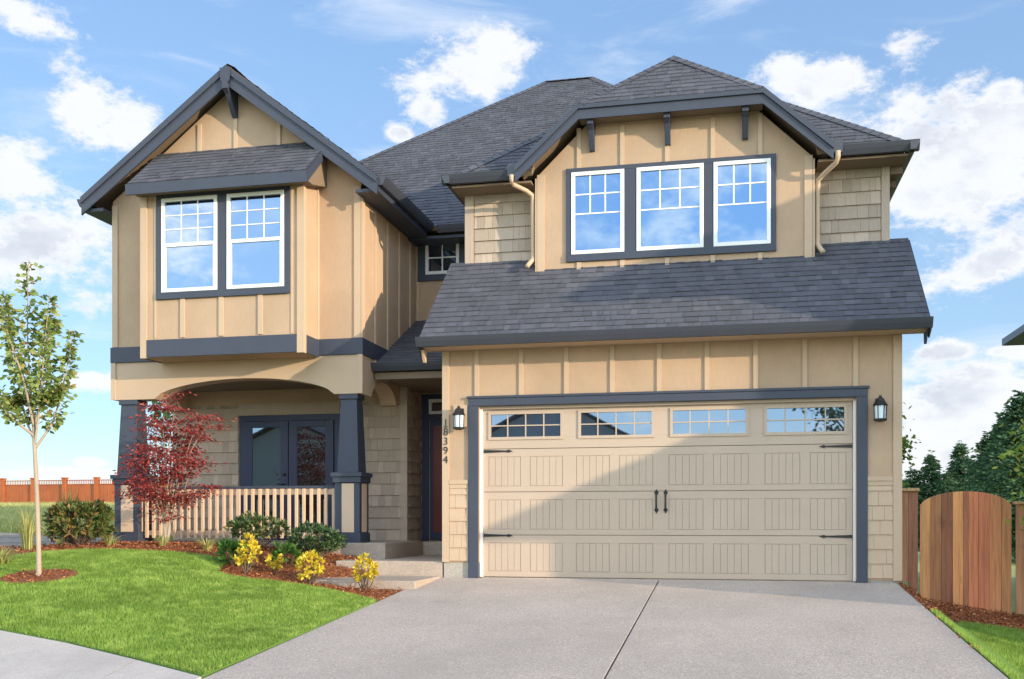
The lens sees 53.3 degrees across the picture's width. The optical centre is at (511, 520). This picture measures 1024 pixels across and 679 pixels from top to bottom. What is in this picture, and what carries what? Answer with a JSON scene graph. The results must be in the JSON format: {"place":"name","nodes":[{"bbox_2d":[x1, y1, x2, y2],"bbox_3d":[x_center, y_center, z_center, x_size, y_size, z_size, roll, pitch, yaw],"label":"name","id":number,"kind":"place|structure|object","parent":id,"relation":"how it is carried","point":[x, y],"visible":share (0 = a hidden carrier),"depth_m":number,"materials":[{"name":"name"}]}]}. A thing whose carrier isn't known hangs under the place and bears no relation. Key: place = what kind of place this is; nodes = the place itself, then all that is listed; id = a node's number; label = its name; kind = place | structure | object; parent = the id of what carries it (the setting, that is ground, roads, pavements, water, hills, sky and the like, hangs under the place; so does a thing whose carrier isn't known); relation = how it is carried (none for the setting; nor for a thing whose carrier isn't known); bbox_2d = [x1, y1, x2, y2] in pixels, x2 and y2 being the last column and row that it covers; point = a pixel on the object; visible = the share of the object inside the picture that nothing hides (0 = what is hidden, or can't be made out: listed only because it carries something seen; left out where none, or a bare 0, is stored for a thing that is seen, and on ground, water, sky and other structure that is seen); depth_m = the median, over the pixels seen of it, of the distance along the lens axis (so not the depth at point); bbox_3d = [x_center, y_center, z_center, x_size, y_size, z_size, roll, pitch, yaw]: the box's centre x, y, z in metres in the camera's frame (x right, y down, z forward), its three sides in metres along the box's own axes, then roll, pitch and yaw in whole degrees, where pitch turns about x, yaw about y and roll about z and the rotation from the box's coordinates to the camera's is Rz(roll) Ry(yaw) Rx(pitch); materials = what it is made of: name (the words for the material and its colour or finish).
{"place":"outdoors","nodes":[
{"label":"outdoors","id":0,"kind":"place"},
{"bbox_2d":[0,547,33,564],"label":"ornamental grass","id":1,"kind":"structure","parent":0,"point":[3,558],"depth_m":13.66,"materials":[{"name":"green plant"}]},
{"bbox_2d":[0,501,172,539],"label":"meadow grass","id":2,"kind":"structure","parent":0,"point":[8,515],"depth_m":31.71,"materials":[{"name":"green plant"}]},
{"bbox_2d":[0,630,200,678],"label":"sidewalk","id":3,"kind":"structure","parent":0,"point":[22,656],"depth_m":8.83,"materials":[{"name":"concrete"}]},
{"bbox_2d":[0,547,377,678],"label":"lawn grass","id":4,"kind":"structure","parent":0,"point":[75,558],"depth_m":11.45,"materials":[{"name":"green plant"}]},
{"bbox_2d":[0,569,76,583],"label":"mulch ring","id":5,"kind":"object","parent":4,"relation":"on","point":[57,577],"visible":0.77,"depth_m":12.63,"materials":[{"name":"brown wood"}]},
{"bbox_2d":[0,0,1023,489],"label":"sky","id":6,"kind":"structure","parent":0,"point":[83,83],"materials":[{"name":"blue"}]},
{"bbox_2d":[6,532,1023,615],"bbox_3d":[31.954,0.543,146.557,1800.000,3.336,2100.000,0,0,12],"label":"ground","id":7,"kind":"structure","parent":0,"point":[1013,587],"depth_m":25.17,"materials":[{"name":"soil"}]},
{"bbox_2d":[0,259,85,575],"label":"young tree","id":8,"kind":"object","parent":7,"relation":"on","point":[50,395],"visible":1,"depth_m":12.67,"materials":[{"name":"green plant"}]},
{"bbox_2d":[0,533,112,547],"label":"gravel strip","id":9,"kind":"object","parent":7,"relation":"on","point":[9,539],"visible":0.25,"depth_m":18.61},
{"bbox_2d":[56,487,80,543],"bbox_3d":[-6.981,-0.100,16.062,0.423,0.960,0.371,0,0,12],"label":"stalky plant","id":10,"kind":"object","parent":9,"relation":"on","point":[70,495],"visible":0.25,"depth_m":16.02,"materials":[{"name":"brown plant"}]},
{"bbox_2d":[0,477,172,503],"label":"red fence","id":11,"kind":"object","parent":7,"relation":"on","point":[48,492],"visible":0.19,"depth_m":64.83,"materials":[{"name":"wood"}]},
{"bbox_2d":[147,401,172,448],"bbox_3d":[-7.907,-2.219,26.808,4.468,4.766,4.305,0,0,12],"label":"broadleaf tree","id":12,"kind":"object","parent":7,"relation":"on","point":[165,414],"visible":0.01,"depth_m":25.98,"materials":[{"name":"green plant"}]},
{"bbox_2d":[0,540,407,601],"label":"mulch bed","id":13,"kind":"object","parent":7,"relation":"on","point":[338,572],"visible":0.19,"depth_m":14.56,"materials":[{"name":"brown wood"}]},
{"bbox_2d":[13,507,42,549],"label":"ornamental grass","id":14,"kind":"object","parent":13,"relation":"on","point":[26,536],"depth_m":15.11,"materials":[{"name":"green plant"}]},
{"bbox_2d":[42,498,118,545],"bbox_3d":[-6.644,0.021,15.665,1.080,0.818,1.083,0,0,-30],"label":"mahonia","id":15,"kind":"object","parent":13,"relation":"on","point":[98,515],"visible":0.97,"depth_m":15.44,"materials":[{"name":"green plant"}]},
{"bbox_2d":[96,535,128,546],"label":"ornamental grass","id":16,"kind":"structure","parent":13,"relation":"on","point":[109,540],"depth_m":15.35,"materials":[{"name":"green plant"}]},
{"bbox_2d":[153,534,178,546],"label":"ornamental grass","id":17,"kind":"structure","parent":13,"relation":"on","point":[162,541],"depth_m":15.23,"materials":[{"name":"green plant"}]},
{"bbox_2d":[112,391,236,544],"bbox_3d":[-5.150,-0.793,15.387,1.698,2.394,1.509,0,0,37],"label":"japanese maple","id":18,"kind":"object","parent":13,"relation":"on","point":[147,487],"visible":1,"depth_m":15.36,"materials":[{"name":"red plant"}]},
{"bbox_2d":[195,537,217,550],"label":"ornamental grass","id":19,"kind":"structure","parent":13,"relation":"on","point":[208,545],"depth_m":14.90,"materials":[{"name":"green plant"}]},
{"bbox_2d":[212,536,255,567],"bbox_3d":[-3.843,0.433,14.127,0.590,0.454,0.579,0,0,-34],"label":"perennial","id":20,"kind":"object","parent":13,"relation":"on","point":[223,544],"visible":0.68,"depth_m":14.05,"materials":[{"name":"green plant"}]},
{"bbox_2d":[233,532,262,574],"bbox_3d":[-3.567,0.443,13.733,0.355,0.585,0.333,0,0,12],"label":"euonymus","id":21,"kind":"object","parent":13,"relation":"on","point":[252,545],"visible":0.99,"depth_m":13.72,"materials":[{"name":"yellow plant"}]},
{"bbox_2d":[222,510,290,549],"bbox_3d":[-3.814,0.141,15.387,0.971,0.627,0.880,0,0,12],"label":"rhododendron","id":22,"kind":"object","parent":13,"relation":"on","point":[236,524],"visible":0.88,"depth_m":15.29,"materials":[{"name":"green plant"}]},
{"bbox_2d":[264,553,284,574],"bbox_3d":[-3.262,0.594,14.009,0.266,0.298,0.238,0,0,-36],"label":"euonymus","id":23,"kind":"object","parent":13,"relation":"on","point":[274,562],"visible":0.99,"depth_m":13.98,"materials":[{"name":"yellow plant"}]},
{"bbox_2d":[270,540,306,568],"bbox_3d":[-3.219,0.469,14.518,0.555,0.431,0.488,0,0,12],"label":"perennial","id":24,"kind":"object","parent":13,"relation":"on","point":[288,547],"visible":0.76,"depth_m":14.46,"materials":[{"name":"green plant"}]},
{"bbox_2d":[295,549,325,584],"bbox_3d":[-2.699,0.621,13.607,0.396,0.484,0.417,0,0,-35],"label":"euonymus","id":25,"kind":"object","parent":13,"relation":"on","point":[303,557],"visible":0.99,"depth_m":13.54,"materials":[{"name":"yellow plant"}]},
{"bbox_2d":[285,520,347,558],"bbox_3d":[-2.936,0.281,15.163,0.936,0.592,0.869,0,0,12],"label":"azalea","id":26,"kind":"object","parent":13,"relation":"on","point":[334,538],"visible":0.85,"depth_m":14.99,"materials":[{"name":"green plant"}]},
{"bbox_2d":[351,552,379,590],"bbox_3d":[-1.920,0.670,13.342,0.399,0.520,0.358,0,0,12],"label":"euonymus","id":27,"kind":"object","parent":13,"relation":"on","point":[371,572],"visible":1,"depth_m":13.31,"materials":[{"name":"yellow plant"}]},
{"bbox_2d":[77,55,933,589],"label":"house","id":28,"kind":"structure","parent":7,"relation":"on","point":[659,319],"depth_m":14.70,"materials":[{"name":"beige paint"}]},
{"bbox_2d":[161,195,216,292],"bbox_3d":[-4.973,-4.263,15.719,0.945,1.455,0.041,0,0,12],"label":"window","id":29,"kind":"structure","parent":28,"relation":"in","point":[188,224],"depth_m":15.73,"materials":[{"name":"glass"}]},
{"bbox_2d":[227,190,283,288],"bbox_3d":[-3.896,-4.263,15.484,0.940,1.455,0.041,0,0,12],"label":"window","id":30,"kind":"structure","parent":28,"relation":"in","point":[255,220],"depth_m":15.49,"materials":[{"name":"glass"}]},
{"bbox_2d":[244,421,288,539],"bbox_3d":[-4.348,-0.707,17.975,0.835,2.095,0.127,0,0,12],"label":"french door","id":31,"kind":"structure","parent":28,"relation":"in","point":[266,443],"depth_m":18.00,"materials":[{"name":"blue paint"}]},
{"bbox_2d":[289,420,333,539],"bbox_3d":[-3.509,-0.707,17.834,0.835,2.095,0.045,0,0,12],"label":"french door","id":32,"kind":"structure","parent":28,"relation":"in","point":[311,442],"depth_m":17.83,"materials":[{"name":"blue paint"}]},
{"bbox_2d":[429,399,441,413],"bbox_3d":[-0.975,-2.033,18.094,1.035,0.265,0.041,0,0,12],"label":"window","id":33,"kind":"structure","parent":28,"relation":"in","point":[435,405],"depth_m":18.17,"materials":[{"name":"glass"}]},
{"bbox_2d":[430,419,441,539],"bbox_3d":[-0.977,-0.730,18.051,1.000,2.140,0.138,0,0,12],"label":"front door","id":34,"kind":"structure","parent":28,"relation":"in","point":[435,425],"depth_m":18.13,"materials":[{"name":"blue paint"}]},
{"bbox_2d":[425,244,458,274],"bbox_3d":[-1.252,-4.730,18.316,0.630,0.600,0.041,0,0,12],"label":"window","id":35,"kind":"structure","parent":28,"relation":"in","point":[438,258],"depth_m":18.33,"materials":[{"name":"glass"}]},
{"bbox_2d":[571,169,623,254],"bbox_3d":[1.259,-4.530,14.974,0.780,1.210,0.041,0,0,12],"label":"window","id":36,"kind":"structure","parent":28,"relation":"in","point":[597,197],"depth_m":14.98,"materials":[{"name":"glass"}]},
{"bbox_2d":[484,401,852,580],"bbox_3d":[2.044,-0.402,13.988,5.035,2.415,0.115,0,0,12],"label":"garage door","id":37,"kind":"structure","parent":28,"relation":"in","point":[751,491],"depth_m":13.97,"materials":[{"name":"paint"}]},
{"bbox_2d":[637,163,703,250],"bbox_3d":[2.285,-4.530,14.750,0.960,1.210,0.041,0,0,12],"label":"window","id":38,"kind":"structure","parent":28,"relation":"in","point":[670,198],"depth_m":14.75,"materials":[{"name":"glass"}]},
{"bbox_2d":[714,158,770,246],"bbox_3d":[3.279,-4.530,14.534,0.795,1.210,0.041,0,0,12],"label":"window","id":39,"kind":"structure","parent":28,"relation":"in","point":[742,188],"depth_m":14.54,"materials":[{"name":"glass"}]},
{"bbox_2d":[902,488,919,591],"bbox_3d":[5.241,0.348,13.511,0.275,1.556,0.155,0,0,12],"label":"wooden fence","id":40,"kind":"object","parent":7,"relation":"on","point":[910,535],"visible":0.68,"depth_m":13.47,"materials":[{"name":"brown wood"}]},
{"bbox_2d":[902,402,920,487],"bbox_3d":[7.120,-0.536,19.478,1.286,3.506,1.381,0,0,12],"label":"broadleaf tree","id":41,"kind":"object","parent":7,"relation":"on","point":[904,445],"visible":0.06,"depth_m":19.16,"materials":[{"name":"green plant"}]},
{"bbox_2d":[902,466,931,544],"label":"conifer","id":42,"kind":"object","parent":7,"relation":"on","point":[912,481],"visible":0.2,"depth_m":58.18,"materials":[{"name":"green plant"}]},
{"bbox_2d":[914,450,950,547],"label":"conifer","id":43,"kind":"object","parent":7,"relation":"on","point":[930,474],"visible":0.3,"depth_m":57.98,"materials":[{"name":"green plant"}]},
{"bbox_2d":[918,470,957,550],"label":"conifer","id":44,"kind":"object","parent":7,"relation":"on","point":[944,486],"visible":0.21,"depth_m":56.08,"materials":[{"name":"green plant"}]},
{"bbox_2d":[942,440,974,490],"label":"conifer","id":45,"kind":"object","parent":7,"relation":"on","point":[959,453],"visible":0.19,"depth_m":59.58,"materials":[{"name":"green plant"}]},
{"bbox_2d":[896,581,1023,650],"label":"side mulch","id":46,"kind":"object","parent":7,"relation":"on","point":[963,610],"visible":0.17,"depth_m":12.55,"materials":[{"name":"brown wood"}]},
{"bbox_2d":[956,459,977,491],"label":"conifer","id":47,"kind":"object","parent":7,"relation":"on","point":[964,488],"visible":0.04,"depth_m":53.97,"materials":[{"name":"green plant"}]},
{"bbox_2d":[930,608,1023,678],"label":"side lawn","id":48,"kind":"structure","parent":7,"relation":"on","point":[991,651],"depth_m":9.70,"materials":[{"name":"plant"}]},
{"bbox_2d":[960,430,994,490],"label":"conifer","id":49,"kind":"object","parent":7,"relation":"on","point":[981,445],"visible":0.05,"depth_m":48.26,"materials":[{"name":"green plant"}]},
{"bbox_2d":[963,409,1011,491],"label":"conifer","id":50,"kind":"object","parent":7,"relation":"on","point":[991,442],"visible":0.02,"depth_m":46.35,"materials":[{"name":"green plant"}]},
{"bbox_2d":[967,390,1023,529],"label":"conifer","id":51,"kind":"object","parent":7,"relation":"on","point":[1014,416],"visible":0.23,"depth_m":44.29,"materials":[{"name":"green plant"}]},
{"bbox_2d":[975,459,1019,556],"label":"conifer","id":52,"kind":"object","parent":7,"relation":"on","point":[990,469],"visible":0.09,"depth_m":42.53,"materials":[{"name":"green plant"}]},
{"bbox_2d":[974,419,1023,530],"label":"vine maple","id":53,"kind":"object","parent":7,"relation":"on","point":[1009,453],"visible":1,"depth_m":12.61,"materials":[{"name":"green plant"}]},
{"bbox_2d":[986,440,1023,564],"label":"conifer","id":54,"kind":"object","parent":7,"relation":"on","point":[1008,484],"visible":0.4,"depth_m":40.54,"materials":[{"name":"plant"}]},
{"bbox_2d":[1012,501,1023,613],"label":"wooden fence","id":55,"kind":"object","parent":7,"relation":"on","point":[1019,565],"visible":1,"depth_m":13.18,"materials":[{"name":"brown wood"}]},
{"bbox_2d":[920,491,1010,615],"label":"wooden gate","id":56,"kind":"structure","parent":55,"relation":"attached to","point":[965,547],"depth_m":13.34,"materials":[{"name":"brown wood"}]},
{"bbox_2d":[203,577,1007,678],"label":"driveway","id":57,"kind":"structure","parent":0,"point":[509,628],"depth_m":9.85,"materials":[{"name":"concrete"}]},
{"bbox_2d":[1002,324,1023,345],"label":"neighbor house","id":58,"kind":"structure","parent":0,"point":[1015,337],"depth_m":26.71,"materials":[{"name":"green paint"}]}
]}

